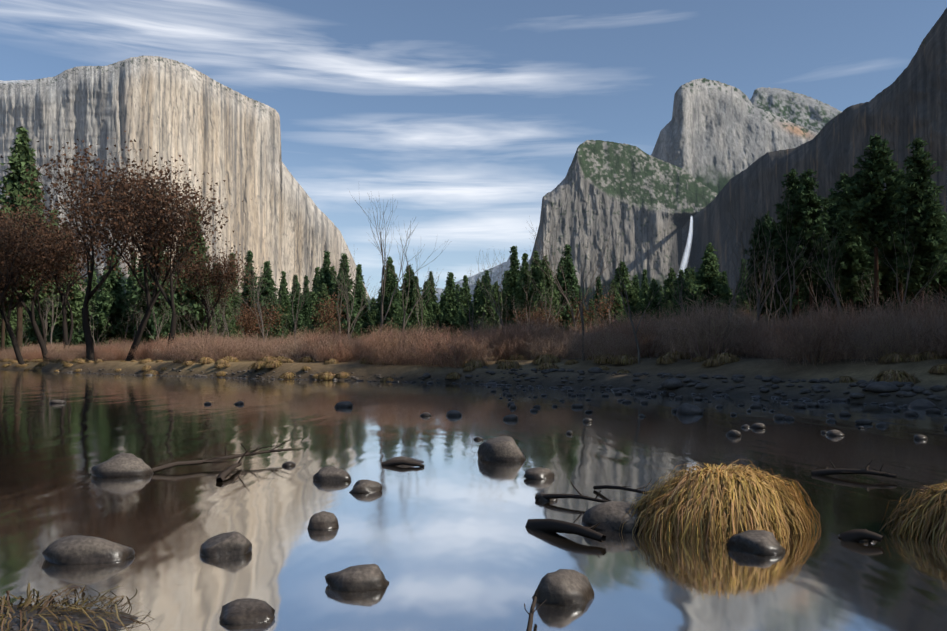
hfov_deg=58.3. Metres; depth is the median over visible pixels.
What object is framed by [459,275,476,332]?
conifer
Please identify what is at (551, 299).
bare tree
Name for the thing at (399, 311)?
fir tree
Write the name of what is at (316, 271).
fir tree
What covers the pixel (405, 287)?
fir tree
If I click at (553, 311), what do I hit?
bare tree
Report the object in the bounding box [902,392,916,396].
cobble
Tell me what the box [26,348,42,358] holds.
shrub
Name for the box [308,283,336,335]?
fir tree
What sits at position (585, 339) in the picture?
shrub
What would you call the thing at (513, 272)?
fir tree
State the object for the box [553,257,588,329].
fir tree
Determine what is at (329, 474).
rock
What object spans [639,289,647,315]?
fir tree
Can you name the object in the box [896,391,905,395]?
cobble
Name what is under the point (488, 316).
fir tree
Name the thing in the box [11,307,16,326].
fir tree
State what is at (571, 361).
bank tussock
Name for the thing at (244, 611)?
rock
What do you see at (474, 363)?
bank tussock
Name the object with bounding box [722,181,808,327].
bare tree
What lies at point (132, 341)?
shrub
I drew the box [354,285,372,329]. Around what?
fir tree
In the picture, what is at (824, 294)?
pine tree
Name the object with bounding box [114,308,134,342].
bare tree
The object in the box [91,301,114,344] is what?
bare tree
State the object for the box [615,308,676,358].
shrub
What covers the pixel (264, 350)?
shrub
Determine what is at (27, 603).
clump
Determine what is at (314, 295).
fir tree
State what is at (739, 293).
fir tree
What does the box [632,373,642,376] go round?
cobble
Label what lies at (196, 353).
shrub
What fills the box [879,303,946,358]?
shrub
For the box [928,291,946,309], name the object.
pine tree
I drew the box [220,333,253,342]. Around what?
shrub
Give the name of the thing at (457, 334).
shrub
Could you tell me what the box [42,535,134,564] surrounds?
rock
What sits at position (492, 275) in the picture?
distant ridge
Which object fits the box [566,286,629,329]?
shrub
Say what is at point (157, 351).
shrub
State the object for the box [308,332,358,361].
shrub
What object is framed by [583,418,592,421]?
rock
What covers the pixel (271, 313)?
bare tree
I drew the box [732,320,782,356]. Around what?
shrub
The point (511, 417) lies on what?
rock
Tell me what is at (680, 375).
cobble
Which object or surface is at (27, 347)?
shrub
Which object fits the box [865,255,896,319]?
pine tree
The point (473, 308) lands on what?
bare tree
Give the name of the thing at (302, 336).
shrub
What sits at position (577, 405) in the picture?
cobble
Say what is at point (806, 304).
pine tree
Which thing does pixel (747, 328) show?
shrub
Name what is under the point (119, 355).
shrub
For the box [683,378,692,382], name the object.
cobble
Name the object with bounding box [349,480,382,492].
rock
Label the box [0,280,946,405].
ground
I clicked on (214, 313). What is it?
bare tree
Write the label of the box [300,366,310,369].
bank tussock
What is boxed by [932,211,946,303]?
pine tree
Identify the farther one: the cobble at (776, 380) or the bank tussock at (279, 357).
the bank tussock at (279, 357)
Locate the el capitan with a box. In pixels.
[0,56,370,309]
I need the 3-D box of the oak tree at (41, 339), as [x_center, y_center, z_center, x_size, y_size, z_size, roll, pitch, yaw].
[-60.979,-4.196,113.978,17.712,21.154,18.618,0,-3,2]
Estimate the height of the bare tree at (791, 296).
8.955 m
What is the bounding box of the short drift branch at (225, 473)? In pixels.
[216,447,251,481]
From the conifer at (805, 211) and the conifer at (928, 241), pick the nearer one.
the conifer at (928, 241)
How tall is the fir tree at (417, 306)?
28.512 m
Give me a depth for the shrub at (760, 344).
33.77 m
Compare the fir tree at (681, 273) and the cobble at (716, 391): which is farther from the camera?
the fir tree at (681, 273)
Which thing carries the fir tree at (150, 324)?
on the ground
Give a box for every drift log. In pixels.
[382,460,424,466]
[525,519,605,542]
[535,481,607,502]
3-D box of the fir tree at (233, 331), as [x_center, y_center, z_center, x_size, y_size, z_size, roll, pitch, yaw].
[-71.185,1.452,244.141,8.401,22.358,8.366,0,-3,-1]
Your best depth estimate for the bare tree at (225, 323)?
120.14 m
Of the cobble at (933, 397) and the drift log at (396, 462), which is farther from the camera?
the cobble at (933, 397)
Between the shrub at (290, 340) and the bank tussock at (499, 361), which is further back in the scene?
the shrub at (290, 340)
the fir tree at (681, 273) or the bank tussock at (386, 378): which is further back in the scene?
the fir tree at (681, 273)
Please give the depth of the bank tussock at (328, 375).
47.05 m
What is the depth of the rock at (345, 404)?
19.43 m
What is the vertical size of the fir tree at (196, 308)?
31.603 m
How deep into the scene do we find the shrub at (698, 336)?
34.40 m
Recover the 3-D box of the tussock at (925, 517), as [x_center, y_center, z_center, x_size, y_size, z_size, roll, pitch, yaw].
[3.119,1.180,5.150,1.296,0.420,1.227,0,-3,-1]
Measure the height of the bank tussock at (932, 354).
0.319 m
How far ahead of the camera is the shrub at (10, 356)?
123.56 m
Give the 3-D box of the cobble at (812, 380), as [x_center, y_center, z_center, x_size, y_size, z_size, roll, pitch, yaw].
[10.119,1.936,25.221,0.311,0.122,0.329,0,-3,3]
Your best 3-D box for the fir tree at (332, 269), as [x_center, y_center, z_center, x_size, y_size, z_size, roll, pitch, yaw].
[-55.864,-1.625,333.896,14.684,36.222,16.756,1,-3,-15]
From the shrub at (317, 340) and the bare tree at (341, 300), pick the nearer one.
the shrub at (317, 340)
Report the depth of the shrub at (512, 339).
45.66 m
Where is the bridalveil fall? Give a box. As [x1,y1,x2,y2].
[682,217,691,269]
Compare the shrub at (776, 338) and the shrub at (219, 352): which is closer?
the shrub at (776, 338)
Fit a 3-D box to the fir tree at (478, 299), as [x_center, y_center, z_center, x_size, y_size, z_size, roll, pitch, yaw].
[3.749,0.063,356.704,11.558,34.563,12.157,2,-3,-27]
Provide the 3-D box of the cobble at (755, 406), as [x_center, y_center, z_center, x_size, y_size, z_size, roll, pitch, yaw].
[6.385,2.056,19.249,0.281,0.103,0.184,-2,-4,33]
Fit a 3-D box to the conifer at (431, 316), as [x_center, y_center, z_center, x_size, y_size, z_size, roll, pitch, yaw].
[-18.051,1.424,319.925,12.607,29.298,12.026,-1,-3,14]
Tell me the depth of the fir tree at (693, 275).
370.80 m
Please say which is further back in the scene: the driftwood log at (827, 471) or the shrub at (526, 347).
the shrub at (526, 347)
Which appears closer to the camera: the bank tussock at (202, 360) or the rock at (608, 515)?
the rock at (608, 515)
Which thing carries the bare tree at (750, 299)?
on the ground
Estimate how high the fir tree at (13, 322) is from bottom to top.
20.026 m
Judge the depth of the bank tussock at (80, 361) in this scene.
80.12 m
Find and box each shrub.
[0,345,14,358]
[1,350,15,359]
[11,343,38,353]
[14,349,38,360]
[20,345,41,358]
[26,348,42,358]
[46,339,80,359]
[50,351,73,360]
[71,342,94,357]
[72,343,101,358]
[73,345,100,358]
[83,344,112,359]
[96,337,132,349]
[96,345,123,360]
[96,350,118,360]
[100,343,130,360]
[115,339,151,346]
[116,341,143,359]
[127,342,158,359]
[128,340,155,359]
[141,334,179,359]
[147,338,175,359]
[152,332,188,356]
[153,332,205,360]
[155,344,177,359]
[165,333,216,365]
[177,329,233,346]
[181,326,231,358]
[181,339,215,361]
[197,336,241,356]
[197,336,246,361]
[208,337,252,360]
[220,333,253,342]
[230,334,265,358]
[237,341,274,361]
[238,331,269,344]
[240,340,265,359]
[249,337,288,360]
[265,334,323,361]
[268,332,319,356]
[275,330,314,358]
[282,325,331,350]
[297,331,324,359]
[298,325,365,361]
[303,327,354,344]
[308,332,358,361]
[313,335,363,361]
[316,332,365,361]
[351,318,417,364]
[355,326,414,364]
[364,325,419,357]
[366,338,420,365]
[389,319,471,367]
[391,324,440,339]
[394,346,430,364]
[398,319,473,363]
[403,326,451,341]
[406,326,492,369]
[420,327,506,367]
[452,317,509,340]
[458,324,498,357]
[463,318,536,359]
[476,322,541,359]
[478,315,557,358]
[487,318,565,359]
[496,306,568,358]
[501,318,572,354]
[510,333,549,358]
[517,325,587,360]
[550,322,593,357]
[551,334,592,358]
[559,319,604,339]
[561,319,639,360]
[575,320,614,332]
[577,310,664,357]
[579,330,642,364]
[587,306,639,353]
[611,312,677,355]
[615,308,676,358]
[647,291,768,359]
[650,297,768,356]
[650,327,692,355]
[663,316,731,357]
[669,318,760,356]
[674,297,764,354]
[693,300,776,353]
[701,308,772,355]
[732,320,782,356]
[739,323,794,358]
[740,323,800,357]
[748,306,786,327]
[749,311,801,354]
[754,308,862,369]
[756,315,863,358]
[757,289,888,359]
[757,296,892,361]
[774,305,870,361]
[776,327,856,360]
[778,302,856,328]
[833,298,945,360]
[836,311,943,365]
[847,283,946,358]
[847,290,945,358]
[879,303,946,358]
[893,283,946,334]
[898,310,946,362]
[907,292,945,320]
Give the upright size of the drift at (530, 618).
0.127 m
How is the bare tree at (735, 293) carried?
on the ground
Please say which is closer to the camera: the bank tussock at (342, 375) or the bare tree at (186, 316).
the bank tussock at (342, 375)
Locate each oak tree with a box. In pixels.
[0,137,182,360]
[0,179,77,363]
[0,194,68,300]
[0,255,38,320]
[1,214,96,359]
[7,211,152,353]
[43,131,227,360]
[86,171,242,358]
[147,241,261,337]
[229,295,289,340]
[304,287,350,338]
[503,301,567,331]
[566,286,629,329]
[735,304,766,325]
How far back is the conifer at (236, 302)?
260.85 m
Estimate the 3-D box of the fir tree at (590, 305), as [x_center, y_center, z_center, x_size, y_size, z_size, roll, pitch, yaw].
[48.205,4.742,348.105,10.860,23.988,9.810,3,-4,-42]
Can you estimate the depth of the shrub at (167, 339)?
82.42 m
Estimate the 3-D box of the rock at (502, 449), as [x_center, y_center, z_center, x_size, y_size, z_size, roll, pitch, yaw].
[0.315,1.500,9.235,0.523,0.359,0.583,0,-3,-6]
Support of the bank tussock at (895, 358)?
on the ground
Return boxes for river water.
[0,370,946,630]
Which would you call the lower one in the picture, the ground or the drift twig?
the drift twig
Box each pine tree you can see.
[741,211,774,322]
[761,219,789,319]
[761,231,801,320]
[763,199,805,320]
[767,219,799,308]
[768,168,814,317]
[780,286,807,322]
[799,284,808,309]
[799,302,821,318]
[802,210,826,314]
[817,274,833,308]
[820,172,869,316]
[822,190,866,314]
[824,285,843,313]
[853,252,873,313]
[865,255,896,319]
[869,248,880,302]
[878,171,946,300]
[883,268,938,313]
[884,277,916,309]
[903,287,915,310]
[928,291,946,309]
[930,209,946,305]
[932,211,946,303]
[941,284,946,291]
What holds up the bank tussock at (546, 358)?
on the ground
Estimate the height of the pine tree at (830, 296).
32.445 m
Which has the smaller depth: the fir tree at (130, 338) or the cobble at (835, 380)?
the cobble at (835, 380)
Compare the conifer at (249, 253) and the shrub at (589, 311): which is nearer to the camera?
the shrub at (589, 311)
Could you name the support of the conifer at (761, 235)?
on the ground
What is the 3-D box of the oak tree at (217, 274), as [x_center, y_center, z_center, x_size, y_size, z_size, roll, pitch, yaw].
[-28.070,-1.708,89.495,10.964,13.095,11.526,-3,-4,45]
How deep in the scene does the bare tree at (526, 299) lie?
137.69 m
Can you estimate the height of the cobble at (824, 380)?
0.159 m
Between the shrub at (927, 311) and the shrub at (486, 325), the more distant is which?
the shrub at (486, 325)
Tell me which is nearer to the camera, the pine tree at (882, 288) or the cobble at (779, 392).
the cobble at (779, 392)
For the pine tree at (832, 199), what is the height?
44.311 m
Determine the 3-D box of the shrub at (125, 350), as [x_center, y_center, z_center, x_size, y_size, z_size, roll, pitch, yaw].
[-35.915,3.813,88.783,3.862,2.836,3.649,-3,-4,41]
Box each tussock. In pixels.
[36,362,49,366]
[50,358,61,362]
[74,359,84,362]
[139,359,149,362]
[142,369,158,374]
[182,360,193,364]
[197,357,214,363]
[214,359,229,363]
[214,364,223,367]
[216,371,226,375]
[222,356,238,361]
[248,361,265,368]
[257,356,275,361]
[261,360,282,367]
[274,356,287,360]
[278,372,294,378]
[282,358,293,362]
[296,356,315,362]
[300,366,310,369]
[315,371,336,379]
[324,359,338,364]
[334,372,349,377]
[362,358,376,363]
[380,376,393,381]
[444,372,461,378]
[460,359,488,367]
[463,366,474,370]
[495,359,505,363]
[495,360,523,369]
[506,354,525,359]
[531,354,561,363]
[535,362,559,370]
[564,359,577,364]
[592,353,613,363]
[598,366,609,369]
[607,353,642,364]
[617,369,630,372]
[619,459,820,543]
[656,356,676,363]
[663,350,688,358]
[691,356,705,361]
[702,356,725,365]
[709,352,740,362]
[836,376,857,382]
[871,369,920,382]
[876,352,909,362]
[879,479,946,546]
[906,353,926,361]
[919,350,945,359]
[927,363,946,372]
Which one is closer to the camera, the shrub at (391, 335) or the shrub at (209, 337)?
the shrub at (391, 335)
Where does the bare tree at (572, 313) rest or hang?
on the ground
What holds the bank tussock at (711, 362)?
on the ground
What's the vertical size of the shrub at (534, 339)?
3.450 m
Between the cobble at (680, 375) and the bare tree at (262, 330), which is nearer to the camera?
the cobble at (680, 375)
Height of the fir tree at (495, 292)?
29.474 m
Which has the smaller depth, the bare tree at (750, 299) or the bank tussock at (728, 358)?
the bank tussock at (728, 358)
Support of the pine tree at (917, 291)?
on the ground
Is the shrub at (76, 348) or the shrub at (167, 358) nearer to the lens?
the shrub at (167, 358)
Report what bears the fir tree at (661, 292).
on the ground
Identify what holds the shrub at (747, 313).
on the ground
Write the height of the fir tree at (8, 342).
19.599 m
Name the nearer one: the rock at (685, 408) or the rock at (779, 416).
the rock at (779, 416)
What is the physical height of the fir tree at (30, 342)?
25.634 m
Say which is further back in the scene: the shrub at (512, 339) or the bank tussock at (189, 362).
the bank tussock at (189, 362)
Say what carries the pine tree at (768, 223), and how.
on the ground
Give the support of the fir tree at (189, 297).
on the ground
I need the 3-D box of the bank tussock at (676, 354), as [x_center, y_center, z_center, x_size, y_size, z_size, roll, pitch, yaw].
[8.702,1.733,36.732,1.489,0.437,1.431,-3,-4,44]
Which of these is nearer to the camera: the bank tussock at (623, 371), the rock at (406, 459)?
the rock at (406, 459)
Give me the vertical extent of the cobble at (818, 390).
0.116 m
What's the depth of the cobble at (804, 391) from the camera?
24.06 m
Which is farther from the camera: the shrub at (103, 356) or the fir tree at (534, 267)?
the fir tree at (534, 267)
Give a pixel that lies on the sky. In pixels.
(463, 115)
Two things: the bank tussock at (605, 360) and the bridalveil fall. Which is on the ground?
the bank tussock at (605, 360)
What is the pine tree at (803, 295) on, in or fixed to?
on the ground
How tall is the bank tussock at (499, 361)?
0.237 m
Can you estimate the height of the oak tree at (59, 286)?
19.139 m
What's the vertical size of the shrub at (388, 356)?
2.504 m
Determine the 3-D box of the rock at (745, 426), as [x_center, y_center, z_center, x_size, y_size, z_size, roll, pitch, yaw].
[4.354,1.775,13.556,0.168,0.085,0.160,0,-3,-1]
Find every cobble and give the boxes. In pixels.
[422,373,430,377]
[571,404,583,407]
[587,367,601,372]
[612,388,630,390]
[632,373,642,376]
[634,388,649,393]
[661,379,683,388]
[676,373,685,377]
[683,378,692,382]
[695,383,708,388]
[712,389,721,392]
[726,430,740,435]
[733,378,743,382]
[749,404,761,407]
[751,423,765,428]
[759,388,768,391]
[761,377,771,380]
[771,378,781,382]
[771,384,778,388]
[774,390,783,394]
[793,403,805,407]
[799,388,810,393]
[806,402,819,406]
[808,379,817,382]
[811,384,825,388]
[813,389,823,392]
[819,378,829,381]
[825,429,844,435]
[832,378,841,382]
[838,411,850,415]
[849,393,864,397]
[855,419,872,423]
[864,381,900,392]
[881,393,890,396]
[886,402,897,405]
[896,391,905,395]
[900,385,912,391]
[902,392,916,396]
[904,410,918,415]
[907,399,937,407]
[914,387,925,392]
[923,391,933,394]
[925,408,940,412]
[926,395,940,399]
[930,385,946,390]
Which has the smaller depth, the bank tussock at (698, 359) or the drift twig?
the drift twig
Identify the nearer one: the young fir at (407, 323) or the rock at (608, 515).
the rock at (608, 515)
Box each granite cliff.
[528,140,717,311]
[651,78,817,192]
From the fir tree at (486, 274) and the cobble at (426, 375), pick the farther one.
the fir tree at (486, 274)
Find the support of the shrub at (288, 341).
on the ground
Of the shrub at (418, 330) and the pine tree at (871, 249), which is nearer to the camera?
the shrub at (418, 330)
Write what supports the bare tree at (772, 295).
on the ground
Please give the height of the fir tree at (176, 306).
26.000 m
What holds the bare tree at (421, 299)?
on the ground
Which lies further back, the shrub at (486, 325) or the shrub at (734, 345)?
the shrub at (486, 325)
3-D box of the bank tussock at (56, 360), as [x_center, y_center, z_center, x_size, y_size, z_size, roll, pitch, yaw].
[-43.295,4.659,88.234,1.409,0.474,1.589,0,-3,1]
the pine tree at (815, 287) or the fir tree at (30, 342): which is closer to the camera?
the fir tree at (30, 342)
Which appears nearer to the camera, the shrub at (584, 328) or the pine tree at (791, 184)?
the shrub at (584, 328)
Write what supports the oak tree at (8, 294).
on the ground
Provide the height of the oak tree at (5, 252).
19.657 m
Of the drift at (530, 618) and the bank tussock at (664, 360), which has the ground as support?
the bank tussock at (664, 360)
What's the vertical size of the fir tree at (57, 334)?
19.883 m
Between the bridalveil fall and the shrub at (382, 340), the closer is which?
the shrub at (382, 340)
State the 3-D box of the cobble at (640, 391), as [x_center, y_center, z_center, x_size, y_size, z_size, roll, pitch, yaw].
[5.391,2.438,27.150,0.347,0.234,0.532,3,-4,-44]
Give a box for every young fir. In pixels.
[400,312,410,332]
[493,309,501,328]
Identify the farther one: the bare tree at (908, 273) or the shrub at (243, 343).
the shrub at (243, 343)
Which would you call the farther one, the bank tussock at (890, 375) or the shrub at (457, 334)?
the shrub at (457, 334)
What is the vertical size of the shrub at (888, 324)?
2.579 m
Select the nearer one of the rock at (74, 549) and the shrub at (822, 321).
the rock at (74, 549)
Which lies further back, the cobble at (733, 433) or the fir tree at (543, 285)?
the fir tree at (543, 285)
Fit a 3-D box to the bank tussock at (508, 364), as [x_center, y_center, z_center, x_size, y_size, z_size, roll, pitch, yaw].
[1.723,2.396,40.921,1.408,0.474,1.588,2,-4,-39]
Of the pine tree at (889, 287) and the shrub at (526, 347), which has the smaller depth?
the shrub at (526, 347)
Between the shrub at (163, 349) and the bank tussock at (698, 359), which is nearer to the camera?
the bank tussock at (698, 359)
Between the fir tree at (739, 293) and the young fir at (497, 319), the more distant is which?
the fir tree at (739, 293)
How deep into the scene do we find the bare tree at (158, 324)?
104.13 m
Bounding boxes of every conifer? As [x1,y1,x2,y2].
[0,126,63,359]
[226,253,247,339]
[238,250,258,341]
[247,261,286,341]
[277,271,293,339]
[422,281,437,333]
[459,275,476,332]
[739,217,783,318]
[776,169,843,318]
[813,183,882,318]
[830,133,913,314]
[870,167,914,309]
[876,137,946,308]
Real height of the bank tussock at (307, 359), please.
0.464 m
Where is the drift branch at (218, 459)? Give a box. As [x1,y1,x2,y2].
[151,438,292,472]
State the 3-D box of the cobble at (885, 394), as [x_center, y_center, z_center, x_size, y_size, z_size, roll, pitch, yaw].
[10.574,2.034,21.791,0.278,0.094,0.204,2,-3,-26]
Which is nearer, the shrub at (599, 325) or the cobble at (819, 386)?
the cobble at (819, 386)
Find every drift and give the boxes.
[524,596,545,630]
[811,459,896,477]
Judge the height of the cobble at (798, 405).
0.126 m
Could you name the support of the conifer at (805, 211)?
on the ground
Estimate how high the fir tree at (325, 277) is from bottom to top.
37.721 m
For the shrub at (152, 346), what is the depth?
80.43 m
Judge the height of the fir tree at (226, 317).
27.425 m
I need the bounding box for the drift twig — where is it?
[593,479,651,493]
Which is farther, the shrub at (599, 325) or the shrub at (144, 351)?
the shrub at (144, 351)
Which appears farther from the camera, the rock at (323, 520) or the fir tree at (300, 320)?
the fir tree at (300, 320)
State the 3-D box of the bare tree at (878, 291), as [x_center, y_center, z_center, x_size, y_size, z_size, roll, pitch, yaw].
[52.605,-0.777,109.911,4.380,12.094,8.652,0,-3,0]
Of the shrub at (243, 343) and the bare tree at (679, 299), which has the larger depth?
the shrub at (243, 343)
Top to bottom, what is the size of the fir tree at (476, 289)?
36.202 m
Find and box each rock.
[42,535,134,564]
[49,399,65,403]
[91,453,153,476]
[199,531,251,556]
[219,598,274,624]
[282,461,295,466]
[307,511,338,529]
[313,466,350,481]
[325,564,388,591]
[334,401,352,406]
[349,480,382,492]
[385,456,423,462]
[420,412,431,415]
[446,410,461,415]
[477,436,525,461]
[503,414,517,419]
[524,467,554,479]
[532,569,593,604]
[535,493,557,500]
[581,501,647,532]
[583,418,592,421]
[676,403,702,413]
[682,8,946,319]
[727,530,784,554]
[741,424,751,427]
[773,414,786,418]
[840,529,884,542]
[875,422,888,426]
[914,435,927,439]
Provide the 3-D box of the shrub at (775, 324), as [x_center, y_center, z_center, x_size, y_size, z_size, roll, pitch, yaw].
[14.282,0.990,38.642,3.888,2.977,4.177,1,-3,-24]
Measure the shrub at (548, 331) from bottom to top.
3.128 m
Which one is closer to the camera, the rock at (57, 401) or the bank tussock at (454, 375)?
the rock at (57, 401)
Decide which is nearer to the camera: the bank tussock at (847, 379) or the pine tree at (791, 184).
the bank tussock at (847, 379)
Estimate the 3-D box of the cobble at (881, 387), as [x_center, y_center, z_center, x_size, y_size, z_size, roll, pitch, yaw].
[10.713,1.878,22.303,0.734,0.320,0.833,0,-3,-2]
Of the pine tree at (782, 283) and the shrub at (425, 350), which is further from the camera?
the pine tree at (782, 283)
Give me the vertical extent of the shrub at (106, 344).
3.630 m
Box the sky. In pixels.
[0,0,946,298]
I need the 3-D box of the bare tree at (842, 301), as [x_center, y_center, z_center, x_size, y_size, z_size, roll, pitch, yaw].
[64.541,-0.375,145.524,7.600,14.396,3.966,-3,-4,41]
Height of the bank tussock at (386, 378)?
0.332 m
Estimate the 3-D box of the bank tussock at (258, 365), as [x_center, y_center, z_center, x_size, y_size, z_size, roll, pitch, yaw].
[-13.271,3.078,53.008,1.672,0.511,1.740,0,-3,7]
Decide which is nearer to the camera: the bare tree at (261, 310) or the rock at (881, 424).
the rock at (881, 424)
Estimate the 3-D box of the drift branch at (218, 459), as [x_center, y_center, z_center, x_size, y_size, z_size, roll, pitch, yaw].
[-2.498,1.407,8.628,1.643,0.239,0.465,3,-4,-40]
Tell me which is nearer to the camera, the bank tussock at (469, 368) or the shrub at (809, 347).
the shrub at (809, 347)
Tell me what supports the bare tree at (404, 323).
on the ground
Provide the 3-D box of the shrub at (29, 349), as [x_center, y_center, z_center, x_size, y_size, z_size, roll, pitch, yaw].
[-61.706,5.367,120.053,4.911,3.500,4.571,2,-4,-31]
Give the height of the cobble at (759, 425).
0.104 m
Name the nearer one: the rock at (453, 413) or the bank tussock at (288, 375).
the rock at (453, 413)
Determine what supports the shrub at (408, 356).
on the ground
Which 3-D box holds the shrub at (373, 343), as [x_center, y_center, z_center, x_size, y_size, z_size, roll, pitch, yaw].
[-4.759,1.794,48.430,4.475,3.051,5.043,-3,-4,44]
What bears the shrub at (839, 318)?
on the ground
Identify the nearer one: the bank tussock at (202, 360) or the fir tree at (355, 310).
the bank tussock at (202, 360)
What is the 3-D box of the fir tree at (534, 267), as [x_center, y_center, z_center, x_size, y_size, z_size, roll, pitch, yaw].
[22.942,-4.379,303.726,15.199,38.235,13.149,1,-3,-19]
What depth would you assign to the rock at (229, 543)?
4.66 m
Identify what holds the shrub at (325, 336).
on the ground
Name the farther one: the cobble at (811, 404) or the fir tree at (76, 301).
the fir tree at (76, 301)
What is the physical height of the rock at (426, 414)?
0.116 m
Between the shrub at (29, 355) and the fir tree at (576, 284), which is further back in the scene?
the fir tree at (576, 284)
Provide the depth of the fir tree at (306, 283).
347.11 m
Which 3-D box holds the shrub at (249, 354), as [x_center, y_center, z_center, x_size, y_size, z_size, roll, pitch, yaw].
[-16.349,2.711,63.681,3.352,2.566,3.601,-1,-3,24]
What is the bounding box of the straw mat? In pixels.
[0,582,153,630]
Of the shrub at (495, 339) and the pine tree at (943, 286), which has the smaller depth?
the shrub at (495, 339)
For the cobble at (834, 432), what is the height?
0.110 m
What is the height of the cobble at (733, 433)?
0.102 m
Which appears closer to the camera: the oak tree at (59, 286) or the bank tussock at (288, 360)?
the bank tussock at (288, 360)
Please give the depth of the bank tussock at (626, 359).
36.43 m
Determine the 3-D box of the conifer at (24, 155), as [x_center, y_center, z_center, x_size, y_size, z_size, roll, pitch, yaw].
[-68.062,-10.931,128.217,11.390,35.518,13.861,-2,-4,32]
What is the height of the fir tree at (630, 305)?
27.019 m
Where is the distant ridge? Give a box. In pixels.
[375,256,529,302]
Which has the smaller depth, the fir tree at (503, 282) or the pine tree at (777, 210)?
the pine tree at (777, 210)
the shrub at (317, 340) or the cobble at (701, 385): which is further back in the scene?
the shrub at (317, 340)
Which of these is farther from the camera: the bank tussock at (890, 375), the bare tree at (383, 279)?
the bare tree at (383, 279)
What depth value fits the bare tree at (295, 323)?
63.69 m
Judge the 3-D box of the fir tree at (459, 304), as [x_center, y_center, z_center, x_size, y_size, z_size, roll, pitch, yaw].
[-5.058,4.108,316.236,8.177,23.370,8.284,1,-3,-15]
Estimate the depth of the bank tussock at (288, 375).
49.23 m
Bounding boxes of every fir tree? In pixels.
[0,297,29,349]
[0,307,16,338]
[0,336,12,350]
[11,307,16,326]
[13,304,30,335]
[23,301,35,344]
[24,209,78,346]
[41,221,87,344]
[46,311,81,346]
[74,260,107,346]
[88,247,135,345]
[118,252,137,342]
[124,259,142,339]
[126,189,176,344]
[127,265,141,343]
[128,276,150,343]
[131,250,180,324]
[169,207,222,336]
[174,226,217,338]
[209,265,235,335]
[220,289,237,340]
[288,275,305,336]
[299,275,310,323]
[301,293,311,336]
[303,269,322,324]
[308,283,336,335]
[310,250,335,321]
[310,266,319,299]
[330,253,362,338]
[330,266,336,291]
[351,264,366,297]
[352,266,368,302]
[352,285,373,342]
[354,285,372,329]
[368,297,378,332]
[371,256,398,328]
[375,259,394,335]
[383,274,402,332]
[385,279,401,332]
[399,264,429,323]
[407,276,427,333]
[427,271,441,322]
[432,272,470,340]
[455,284,459,296]
[457,295,466,334]
[472,275,483,328]
[472,278,479,315]
[474,270,491,333]
[475,276,498,331]
[491,281,502,317]
[500,246,521,325]
[500,271,507,301]
[500,275,514,323]
[509,253,533,329]
[526,255,563,320]
[528,250,549,323]
[553,256,563,297]
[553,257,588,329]
[556,243,586,332]
[586,298,598,330]
[593,276,605,328]
[597,279,627,327]
[614,261,642,320]
[626,282,638,322]
[632,275,639,306]
[637,269,649,310]
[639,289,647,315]
[641,278,664,326]
[658,285,663,298]
[659,267,686,321]
[667,279,686,322]
[677,270,692,318]
[684,267,694,290]
[686,242,735,316]
[687,280,693,305]
[689,267,698,287]
[722,271,731,314]
[734,259,753,309]
[735,287,754,319]
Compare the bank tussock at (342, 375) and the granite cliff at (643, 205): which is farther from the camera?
the granite cliff at (643, 205)
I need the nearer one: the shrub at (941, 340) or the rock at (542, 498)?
the rock at (542, 498)
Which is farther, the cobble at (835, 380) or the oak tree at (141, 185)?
the oak tree at (141, 185)
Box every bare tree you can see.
[15,290,55,327]
[46,293,61,344]
[88,301,109,344]
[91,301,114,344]
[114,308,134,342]
[126,283,138,339]
[136,300,169,340]
[140,280,171,339]
[171,300,185,337]
[179,304,215,338]
[195,302,226,333]
[200,290,229,337]
[202,281,242,337]
[222,262,273,341]
[228,294,276,336]
[230,282,250,337]
[255,285,281,335]
[288,253,313,358]
[326,265,386,359]
[332,248,379,338]
[332,249,354,336]
[351,191,448,336]
[381,222,438,331]
[408,253,437,333]
[455,269,489,334]
[468,249,507,338]
[489,289,509,325]
[512,269,541,325]
[525,220,625,331]
[526,258,574,328]
[541,287,562,327]
[569,227,601,360]
[584,282,617,322]
[603,235,667,364]
[655,263,693,315]
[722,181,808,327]
[722,192,774,352]
[738,254,774,321]
[741,276,759,313]
[744,240,801,326]
[750,249,799,324]
[765,194,819,322]
[790,225,845,319]
[801,259,829,311]
[832,277,874,312]
[855,271,900,314]
[867,205,946,313]
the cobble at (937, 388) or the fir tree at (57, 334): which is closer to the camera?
the cobble at (937, 388)
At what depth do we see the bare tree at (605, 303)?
150.37 m
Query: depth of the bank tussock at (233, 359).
60.11 m
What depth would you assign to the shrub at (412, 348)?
45.45 m
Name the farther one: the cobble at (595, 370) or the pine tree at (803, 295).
the pine tree at (803, 295)
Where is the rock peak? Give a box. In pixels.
[750,87,841,132]
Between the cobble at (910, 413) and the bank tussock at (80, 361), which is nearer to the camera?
the cobble at (910, 413)
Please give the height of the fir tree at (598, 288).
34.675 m
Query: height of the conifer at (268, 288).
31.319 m
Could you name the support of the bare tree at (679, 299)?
on the ground
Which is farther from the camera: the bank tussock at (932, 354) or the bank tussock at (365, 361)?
the bank tussock at (365, 361)
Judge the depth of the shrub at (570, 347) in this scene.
45.62 m
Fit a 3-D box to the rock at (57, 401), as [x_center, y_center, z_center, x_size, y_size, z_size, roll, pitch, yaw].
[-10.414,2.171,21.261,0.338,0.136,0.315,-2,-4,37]
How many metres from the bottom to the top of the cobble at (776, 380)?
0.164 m
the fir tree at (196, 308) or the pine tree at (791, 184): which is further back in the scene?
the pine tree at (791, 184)
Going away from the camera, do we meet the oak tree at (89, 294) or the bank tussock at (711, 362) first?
the bank tussock at (711, 362)
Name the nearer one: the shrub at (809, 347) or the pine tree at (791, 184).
the shrub at (809, 347)

